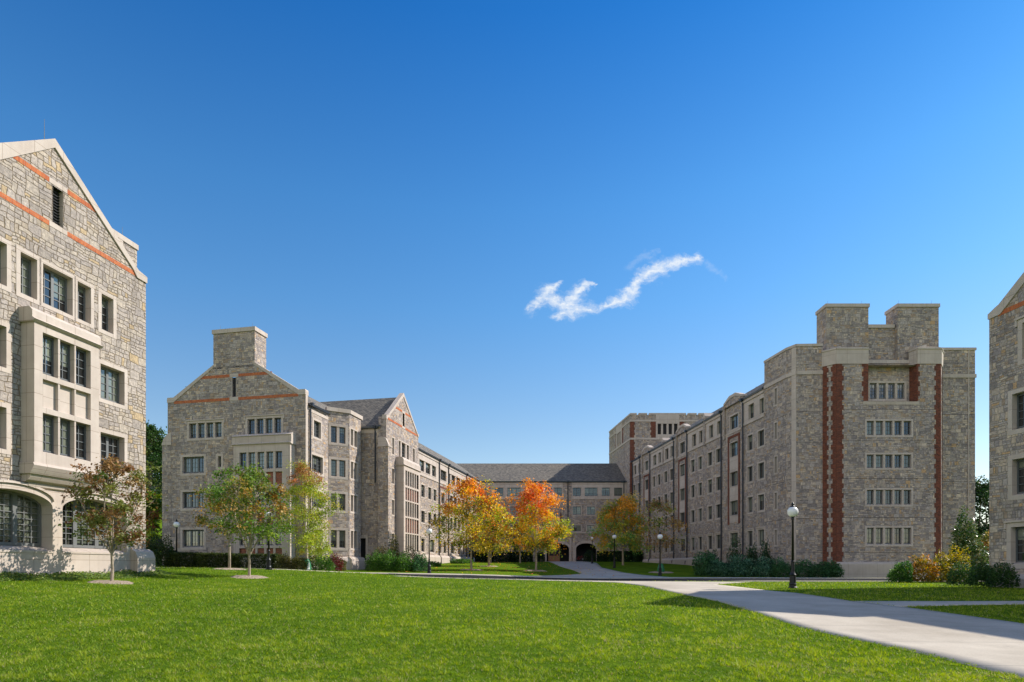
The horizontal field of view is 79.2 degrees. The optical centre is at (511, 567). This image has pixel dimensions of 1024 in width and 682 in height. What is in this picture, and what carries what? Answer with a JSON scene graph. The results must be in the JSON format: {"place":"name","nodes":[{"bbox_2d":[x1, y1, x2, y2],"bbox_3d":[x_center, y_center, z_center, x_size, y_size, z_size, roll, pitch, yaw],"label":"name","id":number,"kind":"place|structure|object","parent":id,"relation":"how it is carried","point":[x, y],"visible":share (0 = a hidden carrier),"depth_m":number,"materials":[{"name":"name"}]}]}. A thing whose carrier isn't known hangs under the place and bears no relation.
{"place":"outdoors","nodes":[
{"label":"outdoors","id":0,"kind":"place"},
{"bbox_2d":[0,516,1023,681],"bbox_3d":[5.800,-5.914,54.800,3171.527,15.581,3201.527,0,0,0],"label":"ground","id":1,"kind":"structure","parent":0,"point":[646,568],"depth_m":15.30,"materials":[{"name":"green plant"}]},
{"bbox_2d":[0,119,154,575],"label":"stone hall","id":2,"kind":"structure","parent":1,"relation":"on","point":[73,280],"depth_m":24.96,"materials":[{"name":"stone"}]},
{"bbox_2d":[0,236,10,292],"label":"window","id":3,"kind":"structure","parent":2,"relation":"in","point":[5,245],"depth_m":22.95,"materials":[{"name":"stone"}]},
{"bbox_2d":[0,320,10,373],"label":"window","id":4,"kind":"structure","parent":2,"relation":"in","point":[5,328],"depth_m":22.94,"materials":[{"name":"stone"}]},
{"bbox_2d":[0,402,10,454],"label":"window","id":5,"kind":"structure","parent":2,"relation":"in","point":[5,408],"depth_m":22.94,"materials":[{"name":"stone"}]},
{"bbox_2d":[16,245,40,305],"bbox_3d":[-18.779,-11.180,23.809,0.462,1.900,1.006,0,0,11],"label":"window","id":6,"kind":"structure","parent":2,"relation":"in","point":[28,270],"depth_m":24.01,"materials":[{"name":"stone"}]},
{"bbox_2d":[0,492,109,545],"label":"arched window pane","id":7,"kind":"structure","parent":2,"relation":"in","point":[6,495],"depth_m":24.35,"materials":[{"name":"glass"}]},
{"bbox_2d":[40,258,75,320],"bbox_3d":[-18.492,-11.180,25.014,0.355,1.860,1.617,0,0,11],"label":"window","id":8,"kind":"structure","parent":2,"relation":"in","point":[58,286],"depth_m":25.27,"materials":[{"name":"glass"}]},
{"bbox_2d":[0,489,116,548],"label":"arched window frame","id":9,"kind":"structure","parent":2,"relation":"in","point":[13,499],"depth_m":24.73,"materials":[{"name":"grey stone"}]},
{"bbox_2d":[43,414,89,461],"bbox_3d":[-17.915,-5.151,24.773,0.299,1.541,2.140,0,0,11],"label":"window","id":10,"kind":"structure","parent":2,"relation":"in","point":[64,438],"depth_m":24.87,"materials":[{"name":"glass"}]},
{"bbox_2d":[43,335,90,389],"bbox_3d":[-17.915,-8.200,24.773,0.299,1.601,2.140,0,0,11],"label":"window","id":11,"kind":"structure","parent":2,"relation":"in","point":[62,361],"depth_m":24.88,"materials":[{"name":"glass"}]},
{"bbox_2d":[76,277,93,328],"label":"window","id":12,"kind":"structure","parent":2,"relation":"in","point":[84,290],"depth_m":26.50,"materials":[{"name":"stone"}]},
{"bbox_2d":[98,288,116,339],"bbox_3d":[-18.087,-11.180,27.375,0.456,1.900,0.972,0,0,11],"label":"window","id":13,"kind":"structure","parent":2,"relation":"in","point":[107,303],"depth_m":27.63,"materials":[{"name":"stone"}]},
{"bbox_2d":[99,359,127,409],"bbox_3d":[-18.095,-8.130,27.662,0.581,1.860,1.643,0,0,11],"label":"window","id":14,"kind":"structure","parent":2,"relation":"in","point":[113,379],"depth_m":27.95,"materials":[{"name":"stone"}]},
{"bbox_2d":[99,428,127,475],"bbox_3d":[-18.095,-5.125,27.662,0.581,1.890,1.643,0,0,11],"label":"window","id":15,"kind":"structure","parent":2,"relation":"in","point":[110,442],"depth_m":27.95,"materials":[{"name":"stone"}]},
{"bbox_2d":[0,568,177,581],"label":"ground cover","id":16,"kind":"object","parent":1,"relation":"on","point":[55,576],"visible":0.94,"depth_m":25.17,"materials":[{"name":"green plant"}]},
{"bbox_2d":[58,454,169,580],"bbox_3d":[-15.900,-1.943,24.580,3.317,5.244,4.330,0,0,0],"label":"maple tree","id":17,"kind":"object","parent":1,"relation":"on","point":[109,466],"visible":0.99,"depth_m":24.30,"materials":[{"name":"green plant"}]},
{"bbox_2d":[146,491,161,554],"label":"deciduous tree","id":18,"kind":"object","parent":1,"relation":"on","point":[153,517],"visible":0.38,"depth_m":61.72,"materials":[{"name":"green plant"}]},
{"bbox_2d":[146,420,166,519],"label":"deciduous tree","id":19,"kind":"object","parent":1,"relation":"on","point":[154,440],"visible":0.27,"depth_m":93.82,"materials":[{"name":"green plant"}]},
{"bbox_2d":[146,534,184,565],"bbox_3d":[-28.389,-1.366,50.022,2.911,2.676,2.868,0,0,44],"label":"shrub","id":20,"kind":"object","parent":1,"relation":"on","point":[160,557],"visible":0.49,"depth_m":49.66,"materials":[{"name":"green plant"}]},
{"bbox_2d":[164,552,200,567],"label":"hedge","id":21,"kind":"object","parent":1,"relation":"on","point":[191,561],"visible":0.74,"depth_m":49.23,"materials":[{"name":"green plant"}]},
{"bbox_2d":[196,552,233,567],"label":"hedge","id":22,"kind":"object","parent":1,"relation":"on","point":[203,559],"visible":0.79,"depth_m":48.63,"materials":[{"name":"green plant"}]},
{"bbox_2d":[189,475,263,567],"bbox_3d":[-16.878,-2.699,36.671,4.092,5.764,3.761,0,0,0],"label":"maple tree","id":23,"kind":"object","parent":1,"relation":"on","point":[217,487],"visible":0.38,"depth_m":36.43,"materials":[{"name":"green plant"}]},
{"bbox_2d":[197,461,298,575],"bbox_3d":[-13.211,-2.302,30.707,4.802,5.711,4.637,0,0,0],"label":"maple tree","id":24,"kind":"object","parent":1,"relation":"on","point":[252,480],"visible":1,"depth_m":30.10,"materials":[{"name":"green plant"}]},
{"bbox_2d":[231,553,281,568],"bbox_3d":[-20.122,-0.436,48.608,3.981,1.403,1.518,0,0,0],"label":"hedge","id":25,"kind":"object","parent":1,"relation":"on","point":[236,558],"visible":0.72,"depth_m":48.05,"materials":[{"name":"green plant"}]},
{"bbox_2d":[274,553,293,568],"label":"shrub","id":26,"kind":"object","parent":1,"relation":"on","point":[285,561],"visible":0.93,"depth_m":44.20,"materials":[{"name":"green plant"}]},
{"bbox_2d":[289,556,307,569],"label":"shrub","id":27,"kind":"object","parent":1,"relation":"on","point":[297,561],"visible":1,"depth_m":44.25,"materials":[{"name":"green plant"}]},
{"bbox_2d":[274,459,342,562],"bbox_3d":[-14.958,-3.852,45.598,5.441,8.327,5.632,0,0,0],"label":"locust tree","id":28,"kind":"object","parent":1,"relation":"on","point":[308,538],"visible":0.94,"depth_m":45.02,"materials":[{"name":"green plant"}]},
{"bbox_2d":[162,325,481,569],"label":"stone hall","id":29,"kind":"structure","parent":1,"relation":"on","point":[380,468],"depth_m":54.58,"materials":[{"name":"stone"}]},
{"bbox_2d":[180,454,205,475],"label":"window","id":30,"kind":"structure","parent":29,"relation":"in","point":[192,464],"depth_m":54.44,"materials":[{"name":"stone"}]},
{"bbox_2d":[180,489,205,510],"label":"window","id":31,"kind":"structure","parent":29,"relation":"in","point":[186,503],"depth_m":54.45,"materials":[{"name":"stone"}]},
{"bbox_2d":[180,527,205,549],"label":"window","id":32,"kind":"structure","parent":29,"relation":"in","point":[190,539],"depth_m":54.44,"materials":[{"name":"stone"}]},
{"bbox_2d":[185,418,224,440],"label":"window","id":33,"kind":"structure","parent":29,"relation":"in","point":[200,429],"depth_m":54.12,"materials":[{"name":"stone"}]},
{"bbox_2d":[240,528,281,545],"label":"window","id":34,"kind":"structure","parent":29,"relation":"in","point":[272,543],"depth_m":52.10,"materials":[{"name":"stone"}]},
{"bbox_2d":[241,451,281,469],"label":"window","id":35,"kind":"structure","parent":29,"relation":"in","point":[267,460],"depth_m":52.13,"materials":[{"name":"stone"}]},
{"bbox_2d":[244,414,283,434],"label":"window","id":36,"kind":"structure","parent":29,"relation":"in","point":[269,423],"depth_m":52.95,"materials":[{"name":"stone"}]},
{"bbox_2d":[313,417,321,441],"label":"window","id":37,"kind":"structure","parent":29,"relation":"in","point":[317,424],"depth_m":54.24,"materials":[{"name":"stone"}]},
{"bbox_2d":[311,452,323,476],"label":"window","id":38,"kind":"structure","parent":29,"relation":"in","point":[317,460],"depth_m":54.38,"materials":[{"name":"stone"}]},
{"bbox_2d":[329,423,347,446],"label":"window","id":39,"kind":"structure","parent":29,"relation":"in","point":[338,433],"depth_m":56.34,"materials":[{"name":"stone"}]},
{"bbox_2d":[329,457,347,479],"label":"window","id":40,"kind":"structure","parent":29,"relation":"in","point":[338,467],"depth_m":56.34,"materials":[{"name":"stone"}]},
{"bbox_2d":[329,491,347,512],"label":"window","id":41,"kind":"structure","parent":29,"relation":"in","point":[344,502],"depth_m":56.56,"materials":[{"name":"stone"}]},
{"bbox_2d":[329,527,347,550],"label":"window","id":42,"kind":"structure","parent":29,"relation":"in","point":[339,542],"depth_m":56.38,"materials":[{"name":"stone"}]},
{"bbox_2d":[350,427,357,448],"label":"window","id":43,"kind":"structure","parent":29,"relation":"in","point":[353,432],"depth_m":57.68,"materials":[{"name":"stone"}]},
{"bbox_2d":[350,460,357,481],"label":"window","id":44,"kind":"structure","parent":29,"relation":"in","point":[353,464],"depth_m":57.74,"materials":[{"name":"stone"}]},
{"bbox_2d":[350,493,357,513],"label":"window","id":45,"kind":"structure","parent":29,"relation":"in","point":[353,497],"depth_m":57.74,"materials":[{"name":"stone"}]},
{"bbox_2d":[350,529,357,550],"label":"window","id":46,"kind":"structure","parent":29,"relation":"in","point":[353,533],"depth_m":57.68,"materials":[{"name":"stone"}]},
{"bbox_2d":[398,439,409,459],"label":"window","id":47,"kind":"structure","parent":29,"relation":"in","point":[403,448],"depth_m":64.11,"materials":[{"name":"stone"}]},
{"bbox_2d":[405,502,416,518],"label":"window","id":48,"kind":"structure","parent":29,"relation":"in","point":[410,509],"depth_m":63.64,"materials":[{"name":"stone"}]},
{"bbox_2d":[405,534,416,551],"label":"window","id":49,"kind":"structure","parent":29,"relation":"in","point":[411,540],"depth_m":63.65,"materials":[{"name":"stone"}]},
{"bbox_2d":[405,471,417,489],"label":"window","id":50,"kind":"structure","parent":29,"relation":"in","point":[410,479],"depth_m":63.64,"materials":[{"name":"stone"}]},
{"bbox_2d":[419,458,435,477],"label":"window","id":51,"kind":"structure","parent":29,"relation":"in","point":[428,468],"depth_m":77.50,"materials":[{"name":"stone"}]},
{"bbox_2d":[311,552,335,570],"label":"shrub","id":52,"kind":"object","parent":1,"relation":"on","point":[320,561],"visible":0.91,"depth_m":46.81,"materials":[{"name":"green plant"}]},
{"bbox_2d":[365,550,384,570],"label":"shrub","id":53,"kind":"object","parent":1,"relation":"on","point":[371,564],"visible":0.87,"depth_m":53.22,"materials":[{"name":"green plant"}]},
{"bbox_2d":[377,548,400,570],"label":"shrub","id":54,"kind":"object","parent":1,"relation":"on","point":[388,563],"visible":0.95,"depth_m":53.09,"materials":[{"name":"green plant"}]},
{"bbox_2d":[392,550,415,570],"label":"shrub","id":55,"kind":"object","parent":1,"relation":"on","point":[403,562],"visible":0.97,"depth_m":53.23,"materials":[{"name":"green plant"}]},
{"bbox_2d":[411,553,427,571],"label":"shrub","id":56,"kind":"object","parent":1,"relation":"on","point":[418,565],"visible":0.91,"depth_m":53.69,"materials":[{"name":"green plant"}]},
{"bbox_2d":[417,476,523,568],"bbox_3d":[-4.020,-4.412,60.215,10.385,9.443,9.393,0,0,0],"label":"maple tree","id":57,"kind":"object","parent":1,"relation":"on","point":[467,487],"visible":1,"depth_m":59.30,"materials":[{"name":"orange plant"}]},
{"bbox_2d":[463,498,521,565],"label":"maple tree","id":58,"kind":"object","parent":1,"relation":"on","point":[503,548],"visible":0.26,"depth_m":73.86,"materials":[{"name":"orange plant"}]},
{"bbox_2d":[491,551,512,561],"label":"hedge","id":59,"kind":"object","parent":1,"relation":"on","point":[508,555],"visible":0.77,"depth_m":97.43,"materials":[{"name":"green plant"}]},
{"bbox_2d":[512,551,532,561],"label":"hedge","id":60,"kind":"object","parent":1,"relation":"on","point":[525,557],"visible":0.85,"depth_m":97.45,"materials":[{"name":"green plant"}]},
{"bbox_2d":[503,477,576,569],"bbox_3d":[2.508,-4.233,62.289,7.547,9.309,7.309,0,0,0],"label":"maple tree","id":61,"kind":"object","parent":1,"relation":"on","point":[533,491],"visible":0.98,"depth_m":61.19,"materials":[{"name":"orange plant"}]},
{"bbox_2d":[456,463,626,561],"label":"stone hall","id":62,"kind":"structure","parent":1,"relation":"on","point":[587,490],"depth_m":102.15,"materials":[{"name":"stone"}]},
{"bbox_2d":[608,551,624,561],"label":"hedge","id":63,"kind":"object","parent":1,"relation":"on","point":[618,555],"visible":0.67,"depth_m":95.42,"materials":[{"name":"green plant"}]},
{"bbox_2d":[586,490,654,564],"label":"maple tree","id":64,"kind":"object","parent":1,"relation":"on","point":[608,515],"visible":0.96,"depth_m":75.48,"materials":[{"name":"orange plant"}]},
{"bbox_2d":[609,413,703,550],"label":"stone tower","id":65,"kind":"structure","parent":1,"relation":"on","point":[632,436],"depth_m":99.50,"materials":[{"name":"stone"}]},
{"bbox_2d":[626,497,689,562],"bbox_3d":[14.075,-3.189,60.091,5.759,7.514,7.037,0,0,0],"label":"maple tree","id":66,"kind":"object","parent":1,"relation":"on","point":[656,504],"visible":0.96,"depth_m":59.63,"materials":[{"name":"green plant"}]},
{"bbox_2d":[631,383,765,567],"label":"stone wing","id":67,"kind":"structure","parent":1,"relation":"on","point":[705,475],"depth_m":70.25,"materials":[{"name":"grey stone"}]},
{"bbox_2d":[729,499,737,516],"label":"window","id":68,"kind":"structure","parent":67,"relation":"in","point":[733,504],"depth_m":65.14,"materials":[{"name":"stone"}]},
{"bbox_2d":[729,411,738,431],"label":"window","id":69,"kind":"structure","parent":67,"relation":"in","point":[734,418],"depth_m":64.96,"materials":[{"name":"stone"}]},
{"bbox_2d":[757,427,764,448],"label":"window","id":70,"kind":"structure","parent":67,"relation":"in","point":[761,432],"depth_m":59.45,"materials":[{"name":"stone"}]},
{"bbox_2d":[757,460,764,480],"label":"window","id":71,"kind":"structure","parent":67,"relation":"in","point":[760,465],"depth_m":59.45,"materials":[{"name":"stone"}]},
{"bbox_2d":[757,492,764,512],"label":"window","id":72,"kind":"structure","parent":67,"relation":"in","point":[761,496],"depth_m":59.45,"materials":[{"name":"stone"}]},
{"bbox_2d":[756,526,765,547],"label":"window","id":73,"kind":"structure","parent":67,"relation":"in","point":[760,531],"depth_m":59.45,"materials":[{"name":"stone"}]},
{"bbox_2d":[692,550,720,575],"bbox_3d":[16.749,-0.374,53.276,2.190,2.361,2.158,0,0,-36],"label":"shrub","id":74,"kind":"object","parent":1,"relation":"on","point":[701,564],"visible":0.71,"depth_m":53.15,"materials":[{"name":"green plant"}]},
{"bbox_2d":[404,576,1023,677],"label":"footpath","id":75,"kind":"structure","parent":1,"relation":"on","point":[994,645],"depth_m":14.47,"materials":[{"name":"concrete"}]},
{"bbox_2d":[705,559,738,575],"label":"shrub","id":76,"kind":"object","parent":1,"relation":"on","point":[721,566],"visible":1,"depth_m":52.28,"materials":[{"name":"green plant"}]},
{"bbox_2d":[723,536,741,574],"bbox_3d":[20.276,-1.124,56.254,2.151,3.841,1.452,0,0,0],"label":"holly shrub","id":77,"kind":"object","parent":1,"relation":"on","point":[736,550],"visible":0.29,"depth_m":56.21,"materials":[{"name":"green plant"}]},
{"bbox_2d":[726,553,755,576],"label":"shrub","id":78,"kind":"object","parent":1,"relation":"on","point":[736,565],"visible":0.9,"depth_m":52.26,"materials":[{"name":"green plant"}]},
{"bbox_2d":[745,555,774,576],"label":"shrub","id":79,"kind":"object","parent":1,"relation":"on","point":[760,569],"visible":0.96,"depth_m":51.93,"materials":[{"name":"green plant"}]},
{"bbox_2d":[757,538,773,575],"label":"holly shrub","id":80,"kind":"object","parent":1,"relation":"on","point":[766,554],"visible":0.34,"depth_m":55.52,"materials":[{"name":"green plant"}]},
{"bbox_2d":[767,556,795,576],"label":"shrub","id":81,"kind":"object","parent":1,"relation":"on","point":[778,568],"visible":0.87,"depth_m":51.43,"materials":[{"name":"green plant"}]},
{"bbox_2d":[787,501,798,588],"bbox_3d":[12.525,-0.973,27.600,0.470,3.950,0.470,0,0,0],"label":"street lamp","id":82,"kind":"object","parent":1,"relation":"on","point":[792,511],"visible":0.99,"depth_m":27.53,"materials":[{"name":"black metal"}]},
{"bbox_2d":[786,559,814,576],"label":"shrub","id":83,"kind":"object","parent":1,"relation":"on","point":[800,567],"visible":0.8,"depth_m":51.10,"materials":[{"name":"green plant"}]},
{"bbox_2d":[807,560,830,577],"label":"shrub","id":84,"kind":"object","parent":1,"relation":"on","point":[820,568],"visible":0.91,"depth_m":50.88,"materials":[{"name":"green plant"}]},
{"bbox_2d":[821,559,844,577],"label":"shrub","id":85,"kind":"object","parent":1,"relation":"on","point":[835,570],"visible":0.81,"depth_m":50.90,"materials":[{"name":"green plant"}]},
{"bbox_2d":[762,300,976,577],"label":"stone tower","id":86,"kind":"structure","parent":1,"relation":"on","point":[869,453],"depth_m":53.80,"materials":[{"name":"stone"}]},
{"bbox_2d":[868,381,906,400],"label":"window","id":87,"kind":"structure","parent":86,"relation":"in","point":[877,390],"depth_m":53.93,"materials":[{"name":"stone"}]},
{"bbox_2d":[865,419,912,436],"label":"window","id":88,"kind":"structure","parent":86,"relation":"in","point":[873,427],"depth_m":53.27,"materials":[{"name":"stone"}]},
{"bbox_2d":[865,453,912,469],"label":"window","id":89,"kind":"structure","parent":86,"relation":"in","point":[873,461],"depth_m":53.23,"materials":[{"name":"stone"}]},
{"bbox_2d":[865,488,912,506],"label":"window","id":90,"kind":"structure","parent":86,"relation":"in","point":[874,497],"depth_m":53.21,"materials":[{"name":"stone"}]},
{"bbox_2d":[865,526,912,545],"bbox_3d":[32.364,-2.664,53.222,4.127,1.747,0.275,0,0,0],"label":"window","id":91,"kind":"structure","parent":86,"relation":"in","point":[874,535],"depth_m":53.28,"materials":[{"name":"stone"}]},
{"bbox_2d":[886,560,913,581],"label":"shrub","id":92,"kind":"object","parent":1,"relation":"on","point":[902,574],"visible":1,"depth_m":36.21,"materials":[{"name":"green plant"}]},
{"bbox_2d":[908,553,941,581],"bbox_3d":[24.467,-0.011,36.982,1.973,1.823,1.562,0,0,-20],"label":"shrub","id":93,"kind":"object","parent":1,"relation":"on","point":[918,564],"visible":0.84,"depth_m":36.71,"materials":[{"name":"orange plant"}]},
{"bbox_2d":[930,549,959,581],"bbox_3d":[26.153,-0.135,37.402,1.588,2.098,1.837,0,0,40],"label":"shrub","id":94,"kind":"object","parent":1,"relation":"on","point":[947,563],"visible":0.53,"depth_m":37.32,"materials":[{"name":"yellow plant"}]},
{"bbox_2d":[942,543,971,580],"bbox_3d":[27.366,-0.299,37.916,1.672,2.393,1.630,0,0,19],"label":"shrub","id":95,"kind":"object","parent":1,"relation":"on","point":[963,558],"visible":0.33,"depth_m":37.89,"materials":[{"name":"yellow plant"}]},
{"bbox_2d":[945,561,974,584],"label":"round bush","id":96,"kind":"object","parent":1,"relation":"on","point":[957,573],"visible":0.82,"depth_m":31.39,"materials":[{"name":"green plant"}]},
{"bbox_2d":[944,503,988,576],"bbox_3d":[31.005,-1.693,42.070,2.910,5.410,2.961,0,0,0],"label":"conifer tree","id":97,"kind":"object","parent":1,"relation":"on","point":[962,539],"visible":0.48,"depth_m":41.57,"materials":[{"name":"green plant"}]},
{"bbox_2d":[967,561,993,585],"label":"round bush","id":98,"kind":"object","parent":1,"relation":"on","point":[975,578],"visible":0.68,"depth_m":29.50,"materials":[{"name":"green plant"}]},
{"bbox_2d":[975,475,988,560],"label":"conifer tree","id":99,"kind":"object","parent":1,"relation":"on","point":[982,493],"visible":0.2,"depth_m":91.06,"materials":[{"name":"green plant"}]},
{"bbox_2d":[983,560,1020,587],"bbox_3d":[22.452,0.325,28.326,1.394,1.266,1.358,0,0,0],"label":"round bush","id":100,"kind":"object","parent":1,"relation":"on","point":[994,579],"visible":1,"depth_m":28.12,"materials":[{"name":"green plant"}]},
{"bbox_2d":[988,272,1023,587],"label":"stone hall","id":101,"kind":"structure","parent":1,"relation":"on","point":[1006,426],"depth_m":29.63,"materials":[{"name":"stone"}]},
{"bbox_2d":[1003,520,1023,568],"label":"window","id":102,"kind":"structure","parent":101,"relation":"in","point":[1014,528],"depth_m":29.45,"materials":[{"name":"stone"}]},
{"bbox_2d":[1008,386,1023,435],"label":"window","id":103,"kind":"structure","parent":101,"relation":"in","point":[1015,396],"depth_m":29.39,"materials":[{"name":"stone"}]},
{"bbox_2d":[1008,453,1023,500],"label":"window","id":104,"kind":"structure","parent":101,"relation":"in","point":[1015,462],"depth_m":29.39,"materials":[{"name":"stone"}]},
{"bbox_2d":[1014,315,1023,364],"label":"window","id":105,"kind":"structure","parent":101,"relation":"in","point":[1019,322],"depth_m":28.97,"materials":[{"name":"stone"}]},
{"bbox_2d":[0,0,1023,551],"label":"sky","id":106,"kind":"structure","parent":0,"point":[540,226],"materials":[{"name":"blue"}]},
{"bbox_2d":[546,561,662,576],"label":"courtyard path","id":107,"kind":"structure","parent":0,"point":[586,570],"depth_m":61.50,"materials":[{"name":"concrete"}]},
{"bbox_2d":[370,573,926,580],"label":"road","id":108,"kind":"structure","parent":0,"point":[681,579],"depth_m":44.66,"materials":[{"name":"grey asphalt"}]},
{"bbox_2d":[857,601,1023,606],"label":"side path","id":109,"kind":"structure","parent":0,"point":[919,603],"depth_m":19.57,"materials":[{"name":"concrete"}]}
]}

